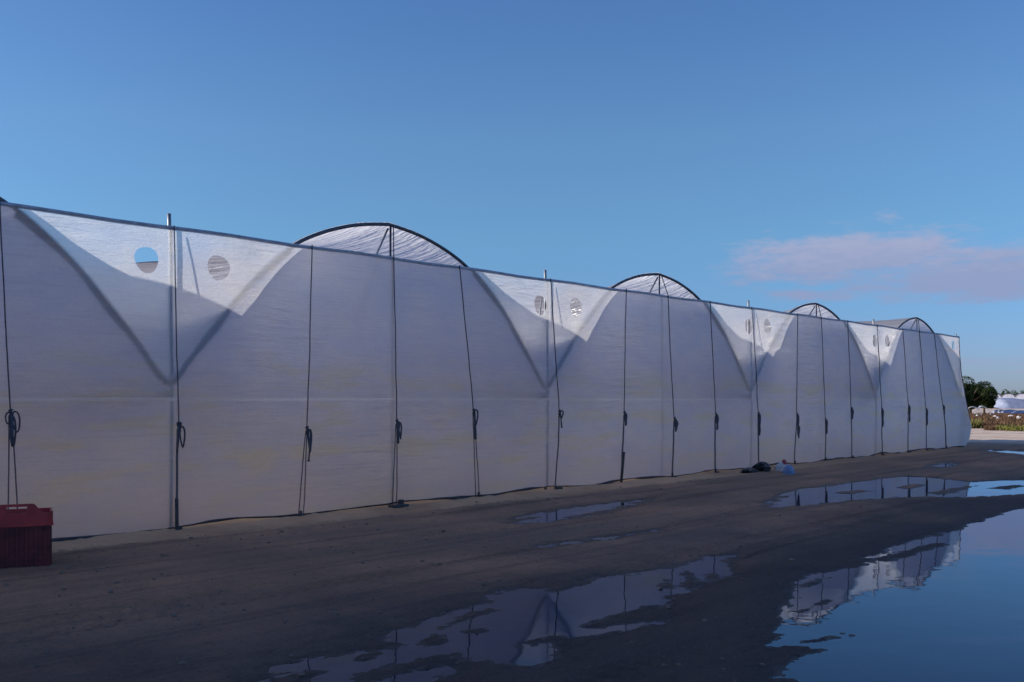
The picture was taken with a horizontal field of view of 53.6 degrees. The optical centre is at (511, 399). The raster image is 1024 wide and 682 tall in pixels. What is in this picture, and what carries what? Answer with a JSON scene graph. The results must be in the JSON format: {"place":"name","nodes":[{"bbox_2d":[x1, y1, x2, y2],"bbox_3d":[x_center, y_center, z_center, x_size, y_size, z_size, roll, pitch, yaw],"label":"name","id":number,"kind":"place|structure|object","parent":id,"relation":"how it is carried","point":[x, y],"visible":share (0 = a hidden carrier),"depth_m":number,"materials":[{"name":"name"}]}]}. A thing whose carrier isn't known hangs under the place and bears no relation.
{"place":"outdoors","nodes":[
{"label":"outdoors","id":0,"kind":"place"},
{"bbox_2d":[0,408,1023,681],"bbox_3d":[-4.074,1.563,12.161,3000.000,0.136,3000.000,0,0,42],"label":"ground","id":1,"kind":"structure","parent":0,"point":[698,516],"depth_m":9.14,"materials":[{"name":"grey asphalt"}]},
{"bbox_2d":[0,504,53,568],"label":"harvest crate","id":2,"kind":"object","parent":1,"relation":"on","point":[25,537],"visible":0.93,"depth_m":9.46,"materials":[{"name":"red plastic"}]},
{"bbox_2d":[0,197,971,541],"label":"greenhouse","id":3,"kind":"object","parent":1,"relation":"on","point":[98,373],"visible":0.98,"depth_m":14.53,"materials":[{"name":"plastic"}]},
{"bbox_2d":[0,201,20,508],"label":"tie rope","id":4,"kind":"object","parent":3,"relation":"hanging from","point":[12,425],"visible":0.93,"depth_m":10.70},
{"bbox_2d":[172,225,185,529],"bbox_3d":[-3.989,-0.220,12.149,0.120,3.740,0.172,0,0,30],"label":"tie rope","id":5,"kind":"object","parent":3,"relation":"hanging from","point":[178,436],"visible":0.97,"depth_m":12.15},
{"bbox_2d":[296,245,312,515],"bbox_3d":[-2.765,-0.225,13.548,0.096,3.731,0.294,0,0,32],"label":"tie rope","id":6,"kind":"object","parent":3,"relation":"hanging from","point":[309,444],"visible":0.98,"depth_m":13.61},
{"bbox_2d":[388,227,408,507],"bbox_3d":[-1.690,-0.481,14.703,0.344,4.122,0.345,0,0,42],"label":"tie rope","id":7,"kind":"object","parent":3,"relation":"hanging from","point":[398,433],"visible":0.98,"depth_m":14.79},
{"bbox_2d":[459,265,483,496],"bbox_3d":[-0.661,-0.225,15.952,0.478,3.734,0.093,0,0,-39],"label":"tie rope","id":8,"kind":"object","parent":3,"relation":"hanging from","point":[475,420],"visible":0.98,"depth_m":16.02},
{"bbox_2d":[550,278,563,488],"bbox_3d":[0.798,-0.224,17.544,0.112,3.734,0.331,0,0,42],"label":"tie rope","id":9,"kind":"object","parent":3,"relation":"hanging from","point":[560,417],"visible":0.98,"depth_m":17.57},
{"bbox_2d":[620,289,627,481],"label":"tie rope","id":10,"kind":"object","parent":3,"relation":"hanging from","point":[625,416],"visible":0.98,"depth_m":19.04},
{"bbox_2d":[661,276,677,476],"bbox_3d":[3.186,-0.411,20.279,0.418,4.104,0.127,0,0,-32],"label":"tie rope","id":11,"kind":"object","parent":3,"relation":"hanging from","point":[675,424],"visible":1,"depth_m":20.32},
{"bbox_2d":[710,301,718,472],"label":"tie rope","id":12,"kind":"object","parent":3,"relation":"hanging from","point":[716,420],"visible":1,"depth_m":21.56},
{"bbox_2d":[751,307,760,461],"bbox_3d":[5.537,-0.225,22.877,0.121,3.733,0.370,0,0,42],"label":"tie rope","id":13,"kind":"object","parent":3,"relation":"hanging from","point":[759,424],"visible":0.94,"depth_m":22.97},
{"bbox_2d":[793,313,799,463],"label":"tie rope","id":14,"kind":"object","parent":3,"relation":"hanging from","point":[797,425],"visible":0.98,"depth_m":24.43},
{"bbox_2d":[818,305,827,460],"bbox_3d":[7.873,-0.371,25.564,0.313,4.024,0.132,0,0,-25],"label":"tie rope","id":15,"kind":"object","parent":3,"relation":"hanging from","point":[826,426],"visible":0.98,"depth_m":25.59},
{"bbox_2d":[847,320,854,457],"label":"tie rope","id":16,"kind":"object","parent":3,"relation":"hanging from","point":[852,416],"visible":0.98,"depth_m":26.78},
{"bbox_2d":[877,324,884,454],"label":"tie rope","id":17,"kind":"object","parent":3,"relation":"hanging from","point":[882,417],"visible":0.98,"depth_m":28.32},
{"bbox_2d":[902,328,910,451],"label":"tie rope","id":18,"kind":"object","parent":3,"relation":"hanging from","point":[909,412],"visible":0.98,"depth_m":29.81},
{"bbox_2d":[918,319,928,450],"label":"tie rope","id":19,"kind":"object","parent":3,"relation":"hanging from","point":[924,393],"visible":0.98,"depth_m":30.90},
{"bbox_2d":[934,332,946,447],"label":"tie rope","id":20,"kind":"object","parent":3,"relation":"hanging from","point":[941,398],"visible":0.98,"depth_m":31.93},
{"bbox_2d":[259,555,736,681],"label":"puddle","id":21,"kind":"object","parent":1,"relation":"on","point":[523,615],"visible":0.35,"depth_m":7.18,"materials":[{"name":"liquid"}]},
{"bbox_2d":[513,500,646,523],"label":"puddle","id":22,"kind":"object","parent":1,"relation":"on","point":[556,515],"visible":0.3,"depth_m":14.39,"materials":[{"name":"liquid"}]},
{"bbox_2d":[537,530,657,547],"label":"puddle","id":23,"kind":"object","parent":1,"relation":"on","point":[594,538],"visible":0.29,"depth_m":11.45,"materials":[{"name":"liquid"}]},
{"bbox_2d":[740,467,758,472],"bbox_3d":[5.065,1.491,21.583,0.295,0.101,0.780,0,0,36],"label":"plastic sheet","id":24,"kind":"object","parent":1,"relation":"on","point":[748,470],"visible":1,"depth_m":21.43,"materials":[{"name":"black plastic"}]},
{"bbox_2d":[752,461,770,471],"bbox_3d":[5.405,1.442,21.931,0.371,0.220,0.496,0,0,42],"label":"plastic sheet","id":25,"kind":"object","parent":1,"relation":"on","point":[762,466],"visible":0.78,"depth_m":21.78,"materials":[{"name":"black plastic"}]},
{"bbox_2d":[774,462,785,470],"bbox_3d":[5.829,1.443,21.858,0.315,0.198,0.256,0,0,1],"label":"plastic bag","id":26,"kind":"object","parent":1,"relation":"on","point":[779,466],"visible":0.75,"depth_m":21.82,"materials":[{"name":"plastic"}]},
{"bbox_2d":[783,465,794,473],"bbox_3d":[5.808,1.462,21.264,0.244,0.202,0.312,0,0,30],"label":"jerry can","id":27,"kind":"object","parent":1,"relation":"on","point":[788,469],"visible":1,"depth_m":21.16,"materials":[{"name":"blue plastic"}]},
{"bbox_2d":[763,476,1023,507],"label":"puddle","id":28,"kind":"object","parent":1,"relation":"on","point":[883,487],"visible":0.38,"depth_m":17.86,"materials":[{"name":"liquid"}]},
{"bbox_2d":[766,509,1023,681],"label":"puddle","id":29,"kind":"object","parent":1,"relation":"on","point":[953,611],"visible":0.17,"depth_m":7.51,"materials":[{"name":"liquid"}]},
{"bbox_2d":[932,462,956,466],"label":"puddle","id":30,"kind":"object","parent":1,"relation":"on","point":[942,465],"visible":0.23,"depth_m":24.69,"materials":[{"name":"liquid"}]},
{"bbox_2d":[965,389,977,409],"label":"tree","id":31,"kind":"object","parent":1,"relation":"on","point":[970,402],"visible":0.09,"depth_m":102.98,"materials":[{"name":"green plant"}]},
{"bbox_2d":[971,419,983,427],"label":"weeds","id":32,"kind":"object","parent":1,"relation":"on","point":[977,421],"visible":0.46,"depth_m":56.29,"materials":[{"name":"plant"}]},
{"bbox_2d":[962,376,998,412],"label":"tree","id":33,"kind":"object","parent":1,"relation":"on","point":[980,391],"visible":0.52,"depth_m":107.16,"materials":[{"name":"green plant"}]},
{"bbox_2d":[974,399,995,412],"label":"tree","id":34,"kind":"object","parent":1,"relation":"on","point":[991,405],"visible":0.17,"depth_m":111.15,"materials":[{"name":"green plant"}]},
{"bbox_2d":[983,424,998,429],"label":"dry crops","id":35,"kind":"object","parent":1,"relation":"on","point":[988,427],"visible":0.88,"depth_m":52.62,"materials":[{"name":"brown plant"}]},
{"bbox_2d":[969,412,1023,427],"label":"weeds","id":36,"kind":"object","parent":1,"relation":"on","point":[1003,420],"visible":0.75,"depth_m":67.34,"materials":[{"name":"brown plant"}]},
{"bbox_2d":[977,398,1023,408],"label":"tunnel","id":37,"kind":"structure","parent":1,"relation":"on","point":[1008,403],"depth_m":181.02,"materials":[{"name":"white plastic"}]},
{"bbox_2d":[988,450,1023,454],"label":"puddle","id":38,"kind":"object","parent":1,"relation":"on","point":[1012,451],"visible":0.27,"depth_m":31.38,"materials":[{"name":"liquid"}]},
{"bbox_2d":[990,393,1023,398],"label":"distant greenhouse","id":39,"kind":"object","parent":1,"relation":"on","point":[1017,396],"visible":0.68,"depth_m":376.43,"materials":[{"name":"white plastic"}]},
{"bbox_2d":[990,388,1023,395],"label":"treeline","id":40,"kind":"object","parent":1,"relation":"on","point":[1009,392],"visible":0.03,"depth_m":453.75,"materials":[{"name":"green plant"}]},
{"bbox_2d":[994,424,1023,430],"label":"weeds","id":41,"kind":"object","parent":1,"relation":"on","point":[1009,428],"visible":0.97,"depth_m":51.65,"materials":[{"name":"green plant"}]},
{"bbox_2d":[0,0,1023,393],"label":"sky","id":42,"kind":"structure","parent":0,"point":[860,160],"materials":[{"name":"blue"}]},
{"bbox_2d":[992,409,1017,412],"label":"tunnel","id":43,"kind":"structure","parent":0,"point":[1002,411],"depth_m":111.24,"materials":[{"name":"plastic"}]},
{"bbox_2d":[1012,410,1023,413],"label":"tunnel","id":44,"kind":"structure","parent":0,"point":[1020,411],"depth_m":104.69,"materials":[{"name":"blue plastic"}]}
]}

